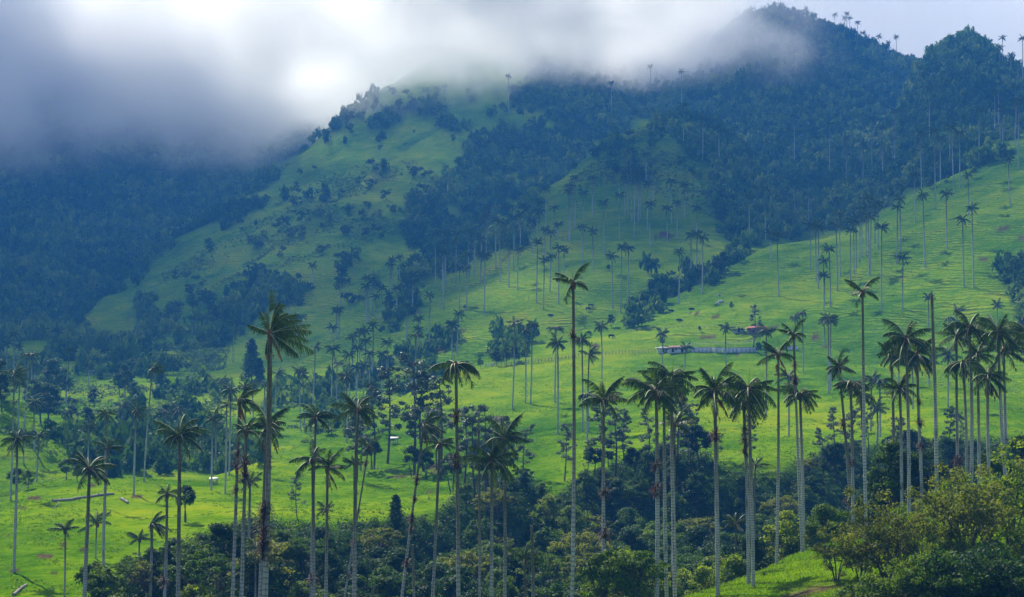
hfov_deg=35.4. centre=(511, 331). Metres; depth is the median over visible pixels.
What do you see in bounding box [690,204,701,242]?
wax palm
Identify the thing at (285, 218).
shrub
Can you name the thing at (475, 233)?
wax palm
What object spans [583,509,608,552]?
tree
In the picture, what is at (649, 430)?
tree
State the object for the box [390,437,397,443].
picnic shelter
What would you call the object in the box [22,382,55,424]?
tree
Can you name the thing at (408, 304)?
wax palm
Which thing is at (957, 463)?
wax palm
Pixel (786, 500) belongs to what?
tree
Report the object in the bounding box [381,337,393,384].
wax palm
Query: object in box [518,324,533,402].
wax palm
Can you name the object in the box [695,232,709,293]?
wax palm
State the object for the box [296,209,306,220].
shrub
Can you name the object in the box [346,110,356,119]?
shrub
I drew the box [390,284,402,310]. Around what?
wax palm
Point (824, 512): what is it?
tree
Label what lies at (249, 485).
wax palm
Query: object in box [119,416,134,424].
tree
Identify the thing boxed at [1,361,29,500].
wax palm
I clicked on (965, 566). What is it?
thicket
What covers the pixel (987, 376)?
wax palm
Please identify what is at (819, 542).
tree
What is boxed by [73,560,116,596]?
shrub
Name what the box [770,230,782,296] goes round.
wax palm
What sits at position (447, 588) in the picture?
tree
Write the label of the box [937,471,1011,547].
shrub
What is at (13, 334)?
wax palm
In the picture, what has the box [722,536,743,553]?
tree
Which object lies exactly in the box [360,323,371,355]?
wax palm
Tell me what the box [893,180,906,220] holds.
wax palm
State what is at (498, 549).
tree
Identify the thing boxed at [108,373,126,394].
tree
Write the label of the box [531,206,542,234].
wax palm
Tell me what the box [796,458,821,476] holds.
tree
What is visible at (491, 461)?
wax palm
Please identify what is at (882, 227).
wax palm
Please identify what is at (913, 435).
tree
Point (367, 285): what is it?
wax palm
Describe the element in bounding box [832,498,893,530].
tree
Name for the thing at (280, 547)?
tree
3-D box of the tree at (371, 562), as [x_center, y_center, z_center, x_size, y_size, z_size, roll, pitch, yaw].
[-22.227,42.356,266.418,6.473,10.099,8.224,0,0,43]
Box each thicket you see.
[830,582,886,596]
[843,576,913,596]
[854,575,921,596]
[861,554,946,596]
[889,574,981,596]
[901,549,974,596]
[905,551,992,596]
[908,541,1022,596]
[953,555,1023,596]
[977,557,1023,596]
[991,555,1023,596]
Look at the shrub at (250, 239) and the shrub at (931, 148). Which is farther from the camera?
the shrub at (250, 239)
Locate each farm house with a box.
[656,347,666,352]
[666,346,686,353]
[732,327,745,332]
[745,326,768,333]
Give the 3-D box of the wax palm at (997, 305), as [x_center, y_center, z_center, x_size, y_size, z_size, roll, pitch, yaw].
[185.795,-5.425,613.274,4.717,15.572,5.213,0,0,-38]
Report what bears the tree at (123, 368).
on the ground at (484, 67)
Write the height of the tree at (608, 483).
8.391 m
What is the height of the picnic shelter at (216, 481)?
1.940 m
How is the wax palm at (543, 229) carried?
on the ground at (484, 67)
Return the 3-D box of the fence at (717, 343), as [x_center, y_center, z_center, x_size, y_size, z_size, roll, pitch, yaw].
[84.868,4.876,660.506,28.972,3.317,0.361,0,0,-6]
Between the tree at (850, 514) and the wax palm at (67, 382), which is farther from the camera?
the wax palm at (67, 382)
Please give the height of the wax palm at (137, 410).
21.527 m
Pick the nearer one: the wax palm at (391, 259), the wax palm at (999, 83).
the wax palm at (391, 259)
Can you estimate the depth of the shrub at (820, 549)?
162.80 m
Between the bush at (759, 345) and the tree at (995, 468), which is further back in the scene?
the bush at (759, 345)
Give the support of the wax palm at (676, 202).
on the ground at (484, 67)
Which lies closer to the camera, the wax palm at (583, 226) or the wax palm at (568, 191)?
the wax palm at (583, 226)
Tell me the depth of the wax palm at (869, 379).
409.08 m
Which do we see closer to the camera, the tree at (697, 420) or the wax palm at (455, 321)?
the tree at (697, 420)
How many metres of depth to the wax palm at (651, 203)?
926.72 m
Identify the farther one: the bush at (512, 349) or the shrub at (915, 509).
the bush at (512, 349)
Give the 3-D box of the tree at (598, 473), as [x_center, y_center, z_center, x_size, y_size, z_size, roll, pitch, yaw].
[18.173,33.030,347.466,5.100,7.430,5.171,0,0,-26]
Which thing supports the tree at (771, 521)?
on the ground at (484, 67)
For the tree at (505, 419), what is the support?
on the ground at (484, 67)
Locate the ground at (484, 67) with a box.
[0,11,1023,596]
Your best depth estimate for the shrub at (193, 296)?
1122.32 m
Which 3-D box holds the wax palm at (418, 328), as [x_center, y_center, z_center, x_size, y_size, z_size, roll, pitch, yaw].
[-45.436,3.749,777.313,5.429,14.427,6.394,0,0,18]
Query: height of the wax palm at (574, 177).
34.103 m
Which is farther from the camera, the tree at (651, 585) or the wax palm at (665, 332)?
the wax palm at (665, 332)
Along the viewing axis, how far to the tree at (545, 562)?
256.84 m
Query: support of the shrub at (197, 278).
on the ground at (484, 67)
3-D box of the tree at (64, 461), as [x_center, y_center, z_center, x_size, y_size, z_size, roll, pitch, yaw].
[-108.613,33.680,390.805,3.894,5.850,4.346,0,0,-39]
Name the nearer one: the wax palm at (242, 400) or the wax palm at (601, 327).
the wax palm at (242, 400)
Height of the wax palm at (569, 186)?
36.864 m
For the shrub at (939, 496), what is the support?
on the ground at (484, 67)
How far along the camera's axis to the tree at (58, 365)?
757.46 m
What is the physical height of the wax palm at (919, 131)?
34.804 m
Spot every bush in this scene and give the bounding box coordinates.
[6,468,23,483]
[20,470,35,487]
[70,464,82,481]
[477,358,483,364]
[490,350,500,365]
[510,346,520,356]
[684,565,723,595]
[754,342,762,352]
[780,540,799,556]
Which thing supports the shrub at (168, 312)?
on the ground at (484, 67)
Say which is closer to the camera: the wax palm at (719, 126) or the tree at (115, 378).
the tree at (115, 378)
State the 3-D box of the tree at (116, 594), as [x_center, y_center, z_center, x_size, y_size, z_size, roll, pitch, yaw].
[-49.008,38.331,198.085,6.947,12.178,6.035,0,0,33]
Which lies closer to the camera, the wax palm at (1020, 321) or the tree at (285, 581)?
the tree at (285, 581)
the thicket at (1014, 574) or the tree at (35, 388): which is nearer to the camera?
the thicket at (1014, 574)
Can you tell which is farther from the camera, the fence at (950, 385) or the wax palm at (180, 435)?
the fence at (950, 385)
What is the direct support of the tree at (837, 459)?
on the ground at (484, 67)
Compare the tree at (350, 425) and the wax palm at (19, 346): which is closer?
the tree at (350, 425)
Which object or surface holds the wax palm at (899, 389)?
on the ground at (484, 67)
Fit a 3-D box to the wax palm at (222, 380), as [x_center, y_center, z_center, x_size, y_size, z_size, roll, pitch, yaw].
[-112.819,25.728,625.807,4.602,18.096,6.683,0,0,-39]
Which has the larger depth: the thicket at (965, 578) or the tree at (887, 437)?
the tree at (887, 437)
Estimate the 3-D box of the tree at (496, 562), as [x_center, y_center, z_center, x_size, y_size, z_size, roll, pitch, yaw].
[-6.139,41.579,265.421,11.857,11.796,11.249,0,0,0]
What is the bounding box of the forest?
[0,1,1023,477]
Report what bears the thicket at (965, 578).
on the ground at (484, 67)
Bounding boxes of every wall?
[690,347,713,352]
[714,347,722,352]
[723,347,756,352]
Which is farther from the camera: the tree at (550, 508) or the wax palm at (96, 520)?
the tree at (550, 508)
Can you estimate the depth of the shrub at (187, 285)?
1148.13 m
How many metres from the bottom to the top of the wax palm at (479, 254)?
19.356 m
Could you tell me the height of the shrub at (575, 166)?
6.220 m
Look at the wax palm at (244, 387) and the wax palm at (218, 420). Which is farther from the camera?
the wax palm at (218, 420)
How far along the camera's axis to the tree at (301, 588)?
234.79 m
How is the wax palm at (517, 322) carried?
on the ground at (484, 67)
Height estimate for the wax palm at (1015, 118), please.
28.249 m
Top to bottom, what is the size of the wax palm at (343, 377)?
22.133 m
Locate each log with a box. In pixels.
[11,583,27,595]
[52,493,113,501]
[120,497,128,503]
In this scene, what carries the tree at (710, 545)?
on the ground at (484, 67)
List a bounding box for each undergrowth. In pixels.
[0,126,715,463]
[112,435,1023,596]
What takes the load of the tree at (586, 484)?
on the ground at (484, 67)
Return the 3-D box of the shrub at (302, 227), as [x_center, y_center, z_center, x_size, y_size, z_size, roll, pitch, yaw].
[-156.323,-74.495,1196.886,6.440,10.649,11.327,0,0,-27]
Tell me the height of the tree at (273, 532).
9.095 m
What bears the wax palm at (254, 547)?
on the ground at (484, 67)
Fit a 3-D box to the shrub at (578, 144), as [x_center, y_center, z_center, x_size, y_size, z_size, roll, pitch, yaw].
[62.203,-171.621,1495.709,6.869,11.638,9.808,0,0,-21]
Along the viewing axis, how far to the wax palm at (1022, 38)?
1265.37 m
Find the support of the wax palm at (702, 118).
on the ground at (484, 67)
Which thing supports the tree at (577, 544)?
on the ground at (484, 67)
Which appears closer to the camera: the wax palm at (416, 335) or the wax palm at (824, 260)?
the wax palm at (416, 335)
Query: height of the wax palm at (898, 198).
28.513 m
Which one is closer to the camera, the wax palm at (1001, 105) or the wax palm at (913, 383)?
the wax palm at (913, 383)
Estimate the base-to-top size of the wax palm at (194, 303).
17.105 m
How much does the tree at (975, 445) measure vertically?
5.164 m
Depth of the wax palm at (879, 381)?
400.77 m
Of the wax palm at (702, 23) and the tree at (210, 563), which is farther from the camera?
the wax palm at (702, 23)
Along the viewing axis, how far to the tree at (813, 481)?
337.55 m
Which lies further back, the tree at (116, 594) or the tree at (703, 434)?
the tree at (703, 434)
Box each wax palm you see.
[0,339,14,368]
[0,427,33,572]
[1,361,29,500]
[6,328,19,367]
[7,375,29,428]
[14,339,24,357]
[14,428,33,464]
[20,353,40,428]
[25,352,35,386]
[26,395,42,450]
[29,429,49,480]
[30,361,42,378]
[46,518,78,595]
[52,328,62,338]
[57,406,72,422]
[58,378,74,405]
[62,341,76,400]
[67,397,77,415]
[68,450,116,596]
[76,420,98,461]
[77,511,110,558]
[81,358,95,382]
[94,408,117,481]
[94,436,125,565]
[114,396,132,419]
[116,375,132,398]
[126,529,156,558]
[130,396,147,494]
[143,360,165,481]
[148,511,171,596]
[153,414,208,596]
[155,484,183,596]
[160,407,172,424]
[172,403,186,427]
[186,314,198,342]
[188,300,199,320]
[196,424,213,450]
[204,406,224,490]
[207,416,225,464]
[216,374,229,419]
[218,399,237,493]
[219,383,241,475]
[227,317,240,361]
[229,385,261,596]
[233,417,265,596]
[237,374,256,418]
[238,471,262,589]
[244,401,290,596]
[245,537,271,596]
[248,289,314,596]
[251,379,260,425]
[256,380,272,418]
[272,366,285,413]
[284,297,293,319]
[289,438,329,596]
[292,366,307,430]
[294,368,309,432]
[297,403,336,596]
[298,314,307,327]
[307,261,317,281]
[308,448,345,596]
[312,341,322,407]
[316,501,333,517]
[324,344,341,397]
[326,322,338,341]
[330,392,377,596]
[331,304,343,338]
[332,307,343,338]
[332,358,344,399]
[335,278,344,305]
[336,370,354,442]
[341,349,355,396]
[342,278,351,299]
[342,455,363,574]
[344,435,382,596]
[345,332,358,374]
[350,343,363,389]
[350,362,361,397]
[354,326,365,378]
[356,360,370,394]
[359,336,372,370]
[360,274,373,320]
[360,282,371,321]
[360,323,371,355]
[360,379,378,427]
[361,349,375,382]
[367,319,379,372]
[369,276,377,316]
[369,293,380,318]
[374,350,388,396]
[375,283,387,318]
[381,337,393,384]
[383,289,393,306]
[383,354,395,368]
[385,259,396,292]
[388,256,397,291]
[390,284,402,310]
[395,253,404,284]
[401,300,413,339]
[401,411,446,596]
[407,278,418,306]
[407,333,423,401]
[411,314,423,324]
[412,325,424,341]
[412,545,414,596]
[421,434,454,596]
[424,290,435,340]
[429,229,439,287]
[429,347,480,596]
[436,248,451,308]
[437,244,446,307]
[439,239,450,287]
[440,229,451,263]
[444,318,457,343]
[446,319,458,359]
[451,229,462,281]
[453,310,465,353]
[454,264,464,309]
[455,439,519,596]
[461,250,474,310]
[462,227,473,276]
[462,262,471,310]
[470,229,480,275]
[475,250,485,282]
[476,216,486,250]
[476,235,485,264]
[478,251,491,314]
[478,423,480,596]
[480,212,491,251]
[483,413,529,596]
[490,216,499,267]
[494,218,505,281]
[504,235,512,287]
[505,73,510,109]
[506,315,524,408]
[506,545,545,596]
[507,214,519,270]
[511,244,524,289]
[514,210,525,246]
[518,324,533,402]
[525,320,539,403]
[526,216,538,252]
[530,525,534,596]
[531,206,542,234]
[531,236,543,302]
[533,208,545,236]
[538,255,550,309]
[539,225,549,257]
[541,184,551,226]
[545,229,556,253]
[545,332,567,433]
[546,326,564,402]
[547,252,555,291]
[548,205,558,234]
[551,242,564,303]
[553,220,563,237]
[553,262,589,596]
[559,245,569,273]
[563,188,573,240]
[565,182,575,242]
[569,175,579,229]
[575,332,591,430]
[576,223,589,264]
[578,189,588,220]
[578,341,601,431]
[578,376,629,568]
[578,390,592,443]
[585,174,597,214]
[587,226,598,270]
[594,321,608,378]
[596,199,609,253]
[605,251,619,308]
[608,81,615,110]
[614,165,623,204]
[615,192,625,240]
[617,242,627,311]
[620,174,628,215]
[621,370,685,596]
[622,168,631,212]
[622,243,634,299]
[625,145,636,179]
[626,163,635,220]
[630,170,639,237]
[632,166,644,220]
[634,177,644,219]
[637,361,697,596]
[640,152,651,179]
[642,374,689,596]
[643,179,652,230]
[644,200,656,245]
[647,64,652,90]
[647,169,656,202]
[656,328,669,364]
[658,406,698,593]
[661,204,673,242]
[666,177,676,223]
[671,199,682,237]
[673,247,685,303]
[677,68,684,104]
[679,181,688,216]
[679,341,693,368]
[680,102,688,140]
[685,231,698,268]
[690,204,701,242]
[691,229,702,268]
[692,362,739,595]
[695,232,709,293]
[698,115,707,159]
[701,20,705,44]
[713,121,724,156]
[717,391,762,583]
[718,322,735,364]
[718,369,776,587]
[721,513,745,552]
[740,455,769,535]
[744,192,753,229]
[757,324,777,414]
[757,340,794,563]
[758,184,771,244]
[763,228,776,261]
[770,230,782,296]
[773,368,800,436]
[778,318,805,551]
[780,383,820,550]
[789,316,800,357]
[790,111,798,160]
[790,179,800,209]
[794,310,807,372]
[802,219,814,269]
[803,178,813,220]
[808,219,819,281]
[811,221,824,288]
[817,270,829,310]
[817,321,824,346]
[818,254,830,298]
[818,312,838,393]
[820,318,838,389]
[821,243,835,306]
[824,122,833,170]
[826,348,855,518]
[829,222,843,291]
[832,208,845,276]
[833,376,869,522]
[843,134,850,178]
[843,224,858,279]
[843,383,877,524]
[844,277,879,538]
[847,215,859,273]
[848,212,862,267]
[853,201,866,262]
[854,210,866,257]
[859,370,880,430]
[860,201,872,255]
[861,190,873,276]
[863,211,878,274]
[867,115,875,164]
[867,396,889,444]
[870,202,879,242]
[870,376,889,436]
[872,199,884,248]
[874,222,889,312]
[876,374,916,516]
[877,122,886,170]
[877,342,904,516]
[878,319,931,513]
[887,337,943,507]
[890,107,900,158]
[891,202,903,263]
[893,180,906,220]
[893,194,905,251]
[895,252,911,309]
[908,167,921,221]
[908,360,915,408]
[914,129,925,189]
[916,187,929,267]
[921,291,935,331]
[923,84,934,136]
[925,352,939,386]
[926,127,941,209]
[930,293,938,493]
[935,134,947,181]
[936,323,972,488]
[937,345,961,407]
[940,188,953,248]
[943,310,991,483]
[944,346,979,485]
[945,111,954,155]
[945,123,958,192]
[945,314,955,342]
[952,303,966,331]
[953,128,966,187]
[955,214,970,287]
[962,170,973,215]
[962,338,997,484]
[966,202,979,287]
[969,358,1011,478]
[974,106,985,165]
[976,313,1023,475]
[985,337,1023,456]
[990,88,997,128]
[991,297,1004,325]
[993,81,1004,124]
[995,101,1005,139]
[997,107,1006,142]
[998,35,1005,60]
[1000,154,1015,204]
[1004,321,1023,346]
[1006,51,1015,76]
[1006,260,1021,280]
[1010,100,1021,143]
[1011,97,1023,168]
[1014,59,1021,66]
[1014,316,1023,352]
[1017,34,1023,78]
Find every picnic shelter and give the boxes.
[209,477,217,484]
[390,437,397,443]
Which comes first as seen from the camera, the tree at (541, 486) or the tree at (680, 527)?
the tree at (680, 527)
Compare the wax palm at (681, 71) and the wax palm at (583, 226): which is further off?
the wax palm at (681, 71)
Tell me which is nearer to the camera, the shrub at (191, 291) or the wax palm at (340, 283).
the wax palm at (340, 283)
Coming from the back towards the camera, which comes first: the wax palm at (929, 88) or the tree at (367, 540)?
the wax palm at (929, 88)
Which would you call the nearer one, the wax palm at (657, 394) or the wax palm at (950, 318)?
the wax palm at (657, 394)
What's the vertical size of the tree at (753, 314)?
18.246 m
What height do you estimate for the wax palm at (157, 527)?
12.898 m
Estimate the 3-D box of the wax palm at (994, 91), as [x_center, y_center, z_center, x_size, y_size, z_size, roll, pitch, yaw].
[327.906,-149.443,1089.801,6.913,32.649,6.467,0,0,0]
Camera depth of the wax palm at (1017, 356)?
211.80 m
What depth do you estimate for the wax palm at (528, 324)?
531.85 m
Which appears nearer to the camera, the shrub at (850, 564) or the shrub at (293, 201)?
the shrub at (850, 564)
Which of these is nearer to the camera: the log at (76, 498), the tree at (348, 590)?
the tree at (348, 590)
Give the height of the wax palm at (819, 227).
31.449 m
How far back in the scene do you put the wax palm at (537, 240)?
813.15 m
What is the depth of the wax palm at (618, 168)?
1039.27 m
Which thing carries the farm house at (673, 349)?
on the ground at (484, 67)
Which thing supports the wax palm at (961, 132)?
on the ground at (484, 67)
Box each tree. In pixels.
[0,359,16,378]
[0,372,16,411]
[22,378,40,398]
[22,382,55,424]
[34,382,63,421]
[38,358,70,388]
[43,359,62,375]
[57,458,73,478]
[61,404,79,421]
[76,406,96,426]
[88,388,102,408]
[93,590,112,596]
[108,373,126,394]
[108,593,122,596]
[109,556,149,596]
[117,364,130,378]
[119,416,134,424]
[122,370,135,388]
[126,559,159,596]
[127,381,145,393]
[133,556,148,580]
[135,547,164,583]
[154,371,166,383]
[155,404,176,420]
[156,548,239,584]
[159,540,210,586]
[161,537,188,575]
[175,485,196,522]
[175,583,215,596]
[187,522,252,593]
[188,532,219,547]
[209,571,251,595]
[213,586,244,596]
[227,537,296,579]
[230,517,279,550]
[231,563,280,596]
[239,338,265,380]
[240,517,273,549]
[254,358,265,381]
[270,529,301,577]
[282,537,332,577]
[282,578,323,596]
[286,580,337,596]
[287,471,306,518]
[299,548,346,594]
[309,526,335,565]
[330,561,375,596]
[334,574,371,596]
[338,585,360,596]
[343,402,371,480]
[346,574,401,596]
[351,416,372,470]
[357,527,406,555]
[357,546,388,562]
[360,385,390,468]
[360,565,411,594]
[362,441,382,469]
[364,558,380,570]
[367,559,411,591]
[373,366,405,463]
[376,546,426,596]
[382,296,397,308]
[386,494,407,528]
[389,351,434,474]
[394,578,427,596]
[400,370,434,470]
[402,445,418,476]
[410,562,451,596]
[415,561,449,591]
[416,448,434,478]
[422,376,454,479]
[426,407,446,469]
[429,566,489,596]
[432,550,488,577]
[435,574,466,596]
[437,551,496,584]
[440,452,464,491]
[443,549,503,580]
[445,406,477,492]
[455,483,473,508]
[459,404,483,497]
[461,518,497,546]
[463,587,495,596]
[469,404,502,497]
[471,540,489,550]
[472,487,524,521]
[474,542,508,563]
[475,442,502,492]
[481,521,512,542]
[481,567,519,591]
[484,531,514,546]
[486,580,519,596]
[493,540,528,555]
[495,450,514,487]
[496,415,518,475]
[498,553,539,596]
[500,346,513,364]
[507,552,570,587]
[512,424,536,467]
[512,466,534,482]
[514,470,530,487]
[517,574,561,596]
[518,524,546,550]
[526,527,568,569]
[526,573,610,596]
[527,547,576,589]
[527,549,549,577]
[530,493,561,530]
[535,482,547,499]
[544,498,575,543]
[547,531,612,567]
[555,505,598,554]
[556,423,577,480]
[561,551,613,583]
[562,528,595,572]
[563,587,587,596]
[564,539,594,566]
[569,479,582,499]
[575,469,601,512]
[576,548,643,596]
[578,547,654,596]
[581,440,594,466]
[583,446,601,472]
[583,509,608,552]
[586,403,616,466]
[591,467,609,498]
[592,532,616,547]
[594,476,618,506]
[600,405,632,476]
[605,451,614,466]
[605,478,633,520]
[606,519,626,551]
[606,544,650,575]
[607,314,615,322]
[608,550,670,596]
[610,537,636,546]
[612,524,660,557]
[613,507,644,527]
[614,408,632,463]
[614,484,652,521]
[615,557,684,596]
[619,518,667,539]
[621,447,643,482]
[628,450,662,505]
[628,474,662,514]
[634,532,670,578]
[637,408,659,450]
[642,445,654,453]
[649,531,696,548]
[653,546,689,573]
[654,442,669,465]
[660,491,689,523]
[660,522,687,546]
[661,455,695,491]
[662,395,695,489]
[663,567,691,591]
[668,546,704,569]
[669,555,705,584]
[676,434,698,460]
[676,525,723,563]
[677,459,698,481]
[678,518,723,536]
[678,579,697,595]
[681,424,712,471]
[681,472,714,515]
[682,403,702,469]
[689,556,730,579]
[691,546,720,571]
[692,513,714,538]
[692,524,712,546]
[692,555,728,572]
[700,541,721,550]
[701,531,760,552]
[704,553,750,589]
[712,544,744,571]
[713,433,724,458]
[716,251,733,273]
[721,535,774,577]
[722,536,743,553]
[729,474,765,511]
[738,500,769,534]
[741,415,758,449]
[745,304,761,346]
[745,513,768,536]
[750,525,771,545]
[759,495,806,517]
[759,509,813,556]
[759,535,785,554]
[760,535,805,561]
[763,512,806,530]
[790,521,823,544]
[792,475,833,515]
[792,485,821,521]
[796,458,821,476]
[805,503,847,542]
[812,427,834,484]
[817,516,848,538]
[821,443,850,483]
[826,407,842,443]
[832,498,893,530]
[841,406,861,470]
[842,442,861,463]
[845,498,877,534]
[846,471,918,524]
[847,488,869,506]
[857,495,920,516]
[859,412,874,452]
[866,437,926,517]
[878,436,898,452]
[888,417,906,467]
[892,429,929,461]
[904,448,951,505]
[910,439,933,450]
[911,488,956,511]
[932,436,962,472]
[939,405,961,443]
[945,438,969,463]
[958,412,964,446]
[962,440,982,454]
[969,453,1007,484]
[973,469,998,482]
[981,443,1010,475]
[995,434,1023,476]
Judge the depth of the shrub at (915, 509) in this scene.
164.69 m
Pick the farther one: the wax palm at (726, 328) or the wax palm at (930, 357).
the wax palm at (726, 328)
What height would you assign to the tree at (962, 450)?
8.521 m
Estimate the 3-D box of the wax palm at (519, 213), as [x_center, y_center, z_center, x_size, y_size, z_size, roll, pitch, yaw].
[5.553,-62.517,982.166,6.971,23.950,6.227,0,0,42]
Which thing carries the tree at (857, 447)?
on the ground at (484, 67)
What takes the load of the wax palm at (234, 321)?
on the ground at (484, 67)
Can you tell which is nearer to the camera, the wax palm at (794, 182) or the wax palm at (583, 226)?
the wax palm at (583, 226)
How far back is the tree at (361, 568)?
252.30 m
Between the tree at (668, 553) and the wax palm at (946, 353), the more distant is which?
the wax palm at (946, 353)
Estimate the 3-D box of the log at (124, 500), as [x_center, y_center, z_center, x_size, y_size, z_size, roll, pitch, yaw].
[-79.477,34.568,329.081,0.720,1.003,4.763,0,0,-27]
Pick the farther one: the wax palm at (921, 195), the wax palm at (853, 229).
the wax palm at (853, 229)
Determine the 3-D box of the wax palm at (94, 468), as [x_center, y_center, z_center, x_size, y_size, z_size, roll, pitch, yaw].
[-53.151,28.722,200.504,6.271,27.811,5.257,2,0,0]
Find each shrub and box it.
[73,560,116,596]
[87,568,126,596]
[108,578,130,596]
[118,552,147,577]
[162,308,177,318]
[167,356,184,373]
[168,306,181,314]
[172,269,176,280]
[173,301,183,308]
[184,283,195,291]
[186,293,195,300]
[187,286,193,294]
[190,274,205,284]
[196,288,212,304]
[202,291,217,304]
[204,245,213,251]
[205,237,214,246]
[246,235,254,241]
[251,235,263,247]
[259,229,268,237]
[271,223,282,233]
[275,217,288,224]
[276,245,285,257]
[280,215,290,225]
[283,226,300,236]
[289,195,298,205]
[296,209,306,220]
[297,225,305,236]
[315,243,329,252]
[320,181,328,192]
[333,252,343,263]
[333,275,342,291]
[334,260,348,276]
[334,265,348,277]
[337,188,344,196]
[338,291,356,302]
[340,223,352,234]
[342,202,353,210]
[342,256,352,266]
[345,124,353,132]
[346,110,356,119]
[346,205,352,216]
[347,245,361,260]
[358,208,369,222]
[361,227,369,235]
[365,158,378,169]
[367,178,379,188]
[373,226,385,237]
[380,188,390,198]
[386,204,396,211]
[387,86,396,93]
[397,219,407,228]
[401,89,413,98]
[407,166,416,174]
[414,166,428,176]
[414,182,425,193]
[423,169,435,180]
[500,202,518,218]
[571,162,577,168]
[576,142,582,148]
[587,146,601,156]
[622,129,635,143]
[647,136,660,146]
[655,125,668,138]
[676,155,686,164]
[688,165,695,174]
[803,521,870,581]
[824,486,927,580]
[827,529,899,588]
[860,505,929,576]
[875,455,1023,561]
[886,499,961,559]
[902,488,957,545]
[908,525,972,559]
[924,146,935,150]
[924,479,959,525]
[925,177,934,187]
[936,159,953,178]
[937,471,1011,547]
[953,487,1023,558]
[955,437,1023,546]
[993,517,1023,558]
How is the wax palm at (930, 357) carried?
on the ground at (484, 67)
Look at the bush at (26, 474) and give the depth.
364.58 m
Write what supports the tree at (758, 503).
on the ground at (484, 67)
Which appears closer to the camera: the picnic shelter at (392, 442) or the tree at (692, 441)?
the tree at (692, 441)
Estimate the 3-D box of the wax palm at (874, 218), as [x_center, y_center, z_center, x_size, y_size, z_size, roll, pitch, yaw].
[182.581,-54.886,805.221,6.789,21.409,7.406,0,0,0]
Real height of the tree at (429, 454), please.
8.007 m
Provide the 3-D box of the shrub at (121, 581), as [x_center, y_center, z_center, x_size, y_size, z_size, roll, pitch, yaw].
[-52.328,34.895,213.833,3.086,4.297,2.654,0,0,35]
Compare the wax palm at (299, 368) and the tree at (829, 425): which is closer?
the tree at (829, 425)
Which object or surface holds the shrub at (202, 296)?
on the ground at (484, 67)
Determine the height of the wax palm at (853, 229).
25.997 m
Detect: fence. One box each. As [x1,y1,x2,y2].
[359,465,433,474]
[493,349,654,365]
[627,324,743,331]
[690,339,752,345]
[846,378,1021,392]
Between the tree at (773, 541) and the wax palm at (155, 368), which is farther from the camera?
the wax palm at (155, 368)
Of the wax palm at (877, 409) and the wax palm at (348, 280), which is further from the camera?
the wax palm at (348, 280)
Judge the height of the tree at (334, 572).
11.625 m
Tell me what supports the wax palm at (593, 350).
on the ground at (484, 67)
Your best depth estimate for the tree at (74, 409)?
599.25 m
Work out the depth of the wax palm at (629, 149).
1080.10 m
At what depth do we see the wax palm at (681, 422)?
199.79 m
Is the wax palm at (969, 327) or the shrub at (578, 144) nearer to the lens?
the wax palm at (969, 327)
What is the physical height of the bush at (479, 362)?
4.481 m
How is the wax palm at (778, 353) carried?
on the ground at (484, 67)
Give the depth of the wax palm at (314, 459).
189.67 m
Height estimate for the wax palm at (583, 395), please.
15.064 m
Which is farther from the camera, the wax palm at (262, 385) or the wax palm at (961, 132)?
the wax palm at (961, 132)
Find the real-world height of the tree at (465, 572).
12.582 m
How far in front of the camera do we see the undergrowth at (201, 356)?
1101.55 m
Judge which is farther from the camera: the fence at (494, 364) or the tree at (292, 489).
the fence at (494, 364)
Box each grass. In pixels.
[683,487,1023,596]
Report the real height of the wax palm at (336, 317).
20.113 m
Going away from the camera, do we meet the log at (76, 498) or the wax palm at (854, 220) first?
the log at (76, 498)
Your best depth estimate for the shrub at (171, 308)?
1085.73 m
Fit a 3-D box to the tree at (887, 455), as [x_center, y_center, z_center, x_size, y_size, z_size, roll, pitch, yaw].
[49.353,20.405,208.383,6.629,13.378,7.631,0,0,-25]
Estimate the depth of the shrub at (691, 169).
1083.75 m
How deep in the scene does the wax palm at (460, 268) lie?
853.31 m
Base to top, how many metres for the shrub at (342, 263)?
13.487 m
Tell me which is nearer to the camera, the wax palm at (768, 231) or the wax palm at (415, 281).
the wax palm at (768, 231)
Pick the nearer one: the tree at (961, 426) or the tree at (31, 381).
the tree at (961, 426)
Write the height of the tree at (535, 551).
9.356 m
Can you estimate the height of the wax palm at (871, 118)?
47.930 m
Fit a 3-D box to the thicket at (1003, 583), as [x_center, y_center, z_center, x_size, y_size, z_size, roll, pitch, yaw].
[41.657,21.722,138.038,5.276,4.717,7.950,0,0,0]
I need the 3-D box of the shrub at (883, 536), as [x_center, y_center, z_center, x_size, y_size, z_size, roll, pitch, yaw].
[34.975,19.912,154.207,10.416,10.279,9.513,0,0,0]
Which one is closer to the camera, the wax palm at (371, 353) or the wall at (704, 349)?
the wall at (704, 349)
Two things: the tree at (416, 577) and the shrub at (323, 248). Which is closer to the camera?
the tree at (416, 577)
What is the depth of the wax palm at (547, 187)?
1021.58 m
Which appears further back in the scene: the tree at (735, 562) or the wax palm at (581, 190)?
the wax palm at (581, 190)
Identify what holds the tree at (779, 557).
on the ground at (484, 67)
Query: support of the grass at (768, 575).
on the ground at (484, 67)
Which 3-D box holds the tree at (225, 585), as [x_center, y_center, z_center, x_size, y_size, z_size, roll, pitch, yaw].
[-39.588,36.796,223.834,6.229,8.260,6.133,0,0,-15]
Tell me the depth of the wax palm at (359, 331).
754.59 m
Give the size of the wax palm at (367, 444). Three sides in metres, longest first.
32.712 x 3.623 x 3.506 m
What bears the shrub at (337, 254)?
on the ground at (484, 67)
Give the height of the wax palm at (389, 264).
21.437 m
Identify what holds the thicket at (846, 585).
on the ground at (484, 67)
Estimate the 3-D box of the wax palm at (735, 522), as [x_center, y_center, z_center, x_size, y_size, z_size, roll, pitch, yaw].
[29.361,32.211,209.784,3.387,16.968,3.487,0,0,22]
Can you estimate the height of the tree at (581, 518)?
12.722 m

